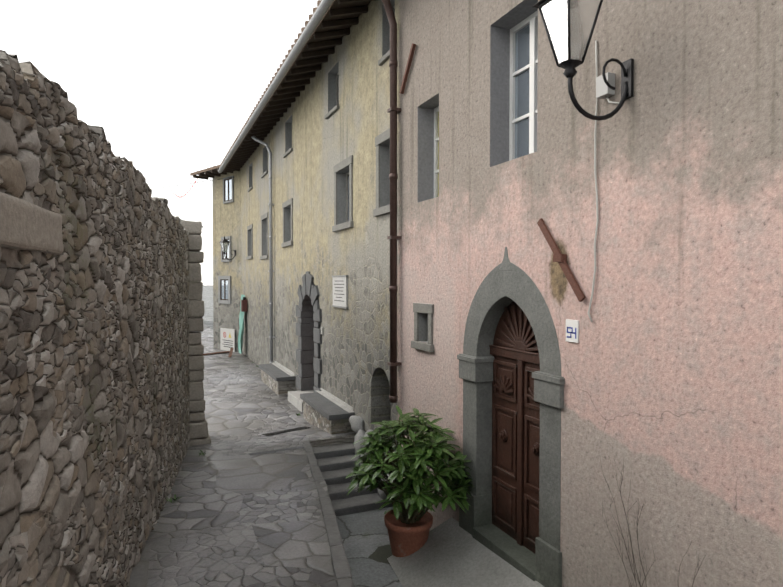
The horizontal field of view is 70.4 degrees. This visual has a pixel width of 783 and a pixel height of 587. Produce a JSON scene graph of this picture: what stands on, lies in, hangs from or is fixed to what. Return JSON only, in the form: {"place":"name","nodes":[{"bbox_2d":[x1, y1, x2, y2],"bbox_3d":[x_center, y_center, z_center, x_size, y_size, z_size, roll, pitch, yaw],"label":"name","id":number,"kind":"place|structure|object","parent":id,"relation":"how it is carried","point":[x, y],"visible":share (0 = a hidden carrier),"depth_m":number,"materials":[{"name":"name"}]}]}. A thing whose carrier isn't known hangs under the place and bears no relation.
{"place":"outdoors","nodes":[
{"label":"outdoors","id":0,"kind":"place"},
{"bbox_2d":[0,0,316,284],"label":"sky","id":1,"kind":"structure","parent":0,"point":[171,85],"materials":[{"name":"white"}]},
{"bbox_2d":[212,168,241,351],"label":"building wall","id":2,"kind":"structure","parent":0,"point":[226,219],"depth_m":21.16,"materials":[{"name":"beige paint"}]},
{"bbox_2d":[190,165,239,179],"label":"roof eaves","id":3,"kind":"object","parent":2,"relation":"on","point":[208,173],"visible":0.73,"depth_m":21.24,"materials":[{"name":"wood"}]},
{"bbox_2d":[127,323,355,586],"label":"stone pavement","id":4,"kind":"structure","parent":0,"point":[236,514],"depth_m":5.48,"materials":[{"name":"stone"}]},
{"bbox_2d":[181,220,210,445],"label":"pier wall","id":5,"kind":"structure","parent":4,"relation":"on","point":[198,431],"depth_m":8.68,"materials":[{"name":"grey stone"}]},
{"bbox_2d":[202,348,232,356],"bbox_3d":[-6.397,2.068,19.833,1.410,0.320,1.676,-1,1,-24],"label":"barrier","id":6,"kind":"object","parent":4,"relation":"on","point":[230,352],"visible":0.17,"depth_m":19.85,"materials":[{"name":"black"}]},
{"bbox_2d":[220,328,234,351],"bbox_3d":[-6.236,1.756,21.102,1.050,0.850,0.034,1,2,44],"label":"sign","id":7,"kind":"object","parent":4,"relation":"on","point":[227,339],"visible":1,"depth_m":21.09,"materials":[{"name":"grey"}]},
{"bbox_2d":[249,446,303,454],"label":"dark paving slabs","id":8,"kind":"structure","parent":4,"relation":"on","point":[263,452],"depth_m":7.91,"materials":[{"name":"grey stone"}]},
{"bbox_2d":[259,360,295,394],"bbox_3d":[-2.923,2.137,13.954,0.450,0.590,2.400,-1,1,-24],"label":"stone bench","id":9,"kind":"object","parent":4,"relation":"on","point":[277,378],"visible":0.88,"depth_m":13.27,"materials":[{"name":"grey stone"}]},
{"bbox_2d":[166,362,391,513],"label":"wall weeds","id":10,"kind":"object","parent":4,"relation":"on","point":[175,498],"depth_m":5.68,"materials":[{"name":"green plant"}]},
{"bbox_2d":[262,426,310,435],"bbox_3d":[-1.793,2.361,9.542,0.200,0.062,0.900,1,2,45],"label":"drain grate","id":11,"kind":"object","parent":4,"relation":"on","point":[286,430],"visible":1,"depth_m":9.52,"materials":[{"name":"black metal"}]},
{"bbox_2d":[303,441,351,586],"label":"kerb stones","id":12,"kind":"object","parent":4,"relation":"on","point":[341,566],"visible":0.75,"depth_m":4.62,"materials":[{"name":"grey stone"}]},
{"bbox_2d":[300,388,354,439],"bbox_3d":[-1.218,2.200,10.034,0.450,0.630,2.050,-1,1,-24],"label":"stone bench","id":13,"kind":"object","parent":4,"relation":"on","point":[326,411],"visible":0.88,"depth_m":9.62,"materials":[{"name":"grey stone"}]},
{"bbox_2d":[202,285,402,586],"bbox_3d":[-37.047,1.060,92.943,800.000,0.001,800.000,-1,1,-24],"label":"ground","id":14,"kind":"structure","parent":0,"point":[364,536],"depth_m":6.49,"materials":[{"name":"grey stone"}]},
{"bbox_2d":[0,50,189,586],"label":"stone wall","id":15,"kind":"structure","parent":14,"relation":"on","point":[94,392],"depth_m":2.69,"materials":[{"name":"grey stone"}]},
{"bbox_2d":[0,192,62,254],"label":"stone beam","id":16,"kind":"structure","parent":15,"relation":"attached to","point":[25,225],"depth_m":1.93,"materials":[{"name":"grey stone"}]},
{"bbox_2d":[312,442,392,515],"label":"stairs","id":17,"kind":"structure","parent":14,"relation":"on","point":[336,464],"depth_m":7.76,"materials":[{"name":"stone"}]},
{"bbox_2d":[349,416,392,503],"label":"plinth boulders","id":18,"kind":"object","parent":14,"relation":"on","point":[357,424],"visible":0.27,"depth_m":8.59,"materials":[{"name":"grey stone"}]},
{"bbox_2d":[368,544,391,563],"bbox_3d":[0.163,2.893,6.166,0.737,0.001,0.736,0,1,20],"label":"pot damp stain","id":19,"kind":"object","parent":14,"relation":"on","point":[382,554],"depth_m":6.15,"materials":[{"name":"grey stone"}]},
{"bbox_2d":[241,0,782,586],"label":"building wall","id":20,"kind":"structure","parent":14,"relation":"on","point":[671,366],"depth_m":4.20,"materials":[{"name":"pink paint"}]},
{"bbox_2d":[155,177,232,197],"bbox_3d":[-10.852,-5.678,29.037,4.054,2.401,19.629,-1,2,-39],"label":"overhead cable","id":21,"kind":"object","parent":20,"relation":"attached to","point":[189,189],"visible":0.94,"depth_m":25.34,"materials":[{"name":"red"}]},
{"bbox_2d":[218,176,233,303],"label":"windows","id":22,"kind":"structure","parent":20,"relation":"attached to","point":[224,289],"depth_m":21.12,"materials":[{"name":"white wood"}]},
{"bbox_2d":[220,236,235,259],"bbox_3d":[-6.038,-1.679,20.511,0.301,0.880,0.596,1,2,44],"label":"wall lantern","id":23,"kind":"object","parent":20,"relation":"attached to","point":[224,243],"depth_m":20.37,"materials":[{"name":"black metal"}]},
{"bbox_2d":[238,295,246,353],"bbox_3d":[-5.244,1.070,19.493,0.228,2.050,0.850,-1,1,-24],"label":"closed parasol","id":24,"kind":"object","parent":20,"relation":"attached to","point":[243,305],"visible":1,"depth_m":19.38,"materials":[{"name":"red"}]},
{"bbox_2d":[252,136,274,363],"bbox_3d":[-3.520,-1.221,15.197,0.782,6.332,0.184,1,1,30],"label":"grey downpipe","id":25,"kind":"object","parent":20,"relation":"attached to","point":[271,271],"visible":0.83,"depth_m":15.02,"materials":[{"name":"grey metal"}]},
{"bbox_2d":[218,0,373,172],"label":"roof eaves","id":26,"kind":"object","parent":20,"relation":"on","point":[326,28],"visible":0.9,"depth_m":10.60,"materials":[{"name":"brown wood"}]},
{"bbox_2d":[288,271,321,411],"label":"stone door surround","id":27,"kind":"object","parent":20,"relation":"attached to","point":[309,335],"depth_m":12.27,"materials":[{"name":"grey stone"}]},
{"bbox_2d":[246,5,433,351],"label":"window frames","id":28,"kind":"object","parent":20,"relation":"attached to","point":[380,139],"depth_m":9.21,"materials":[{"name":"grey stone"}]},
{"bbox_2d":[332,275,348,308],"bbox_3d":[-0.914,-0.035,9.797,0.045,0.570,0.820,-1,1,-24],"label":"marble plaque","id":29,"kind":"object","parent":20,"relation":"attached to","point":[340,291],"visible":1,"depth_m":9.71,"materials":[{"name":"grey stone"}]},
{"bbox_2d":[381,0,415,402],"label":"brown downpipe","id":30,"kind":"object","parent":20,"relation":"attached to","point":[393,110],"visible":1,"depth_m":7.40,"materials":[{"name":"orange metal"}]},
{"bbox_2d":[434,106,438,197],"bbox_3d":[0.664,-1.737,6.804,0.050,1.200,0.560,-1,1,-24],"label":"window","id":31,"kind":"structure","parent":20,"relation":"attached to","point":[436,151],"depth_m":7.01,"materials":[{"name":"white wood"}]},
{"bbox_2d":[457,247,564,586],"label":"door surround","id":32,"kind":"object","parent":20,"relation":"attached to","point":[509,358],"depth_m":5.37,"materials":[{"name":"grey stone"}]},
{"bbox_2d":[509,10,537,160],"bbox_3d":[1.344,-1.939,5.236,0.050,1.390,0.730,-1,1,-24],"label":"window","id":33,"kind":"structure","parent":20,"relation":"attached to","point":[523,86],"depth_m":5.40,"materials":[{"name":"white wood"}]},
{"bbox_2d":[537,218,585,301],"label":"wooden beam","id":34,"kind":"structure","parent":20,"relation":"attached to","point":[559,257],"depth_m":4.48,"materials":[{"name":"brown wood"}]},
{"bbox_2d":[566,319,578,342],"bbox_3d":[1.442,0.299,4.428,0.014,0.178,0.138,-1,1,-24],"label":"house number plate","id":35,"kind":"object","parent":20,"relation":"attached to","point":[572,330],"visible":1,"depth_m":4.42,"materials":[{"name":"white ceramic"}]},
{"bbox_2d":[533,0,633,120],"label":"wall lantern","id":36,"kind":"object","parent":20,"relation":"attached to","point":[569,25],"depth_m":3.64,"materials":[{"name":"black metal"}]},
{"bbox_2d":[587,40,618,321],"bbox_3d":[1.561,-0.835,4.058,0.070,2.115,0.369,-1,1,-24],"label":"electrical cable","id":37,"kind":"object","parent":20,"relation":"attached to","point":[603,91],"visible":0.83,"depth_m":4.15,"materials":[{"name":"grey plastic"}]},
{"bbox_2d":[599,451,705,586],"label":"bare twig shrub","id":38,"kind":"object","parent":14,"relation":"on","point":[634,573],"visible":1,"depth_m":3.81,"materials":[{"name":"brown plant"}]},
{"bbox_2d":[387,517,543,586],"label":"landing paving","id":39,"kind":"structure","parent":0,"point":[450,552],"depth_m":5.51,"materials":[{"name":"grey stone"}]},
{"bbox_2d":[384,510,432,556],"bbox_3d":[0.188,2.681,6.124,0.540,0.435,0.540,-1,1,-24],"label":"terracotta pot","id":40,"kind":"object","parent":39,"relation":"on","point":[405,539],"visible":0.62,"depth_m":5.94,"materials":[{"name":"brown ceramic"}]},
{"bbox_2d":[346,405,472,523],"bbox_3d":[0.165,1.875,6.015,1.354,1.307,1.512,-1,1,-24],"label":"potted shrub","id":41,"kind":"object","parent":40,"relation":"on","point":[409,498],"visible":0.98,"depth_m":5.71,"materials":[{"name":"green plant"}]}
]}

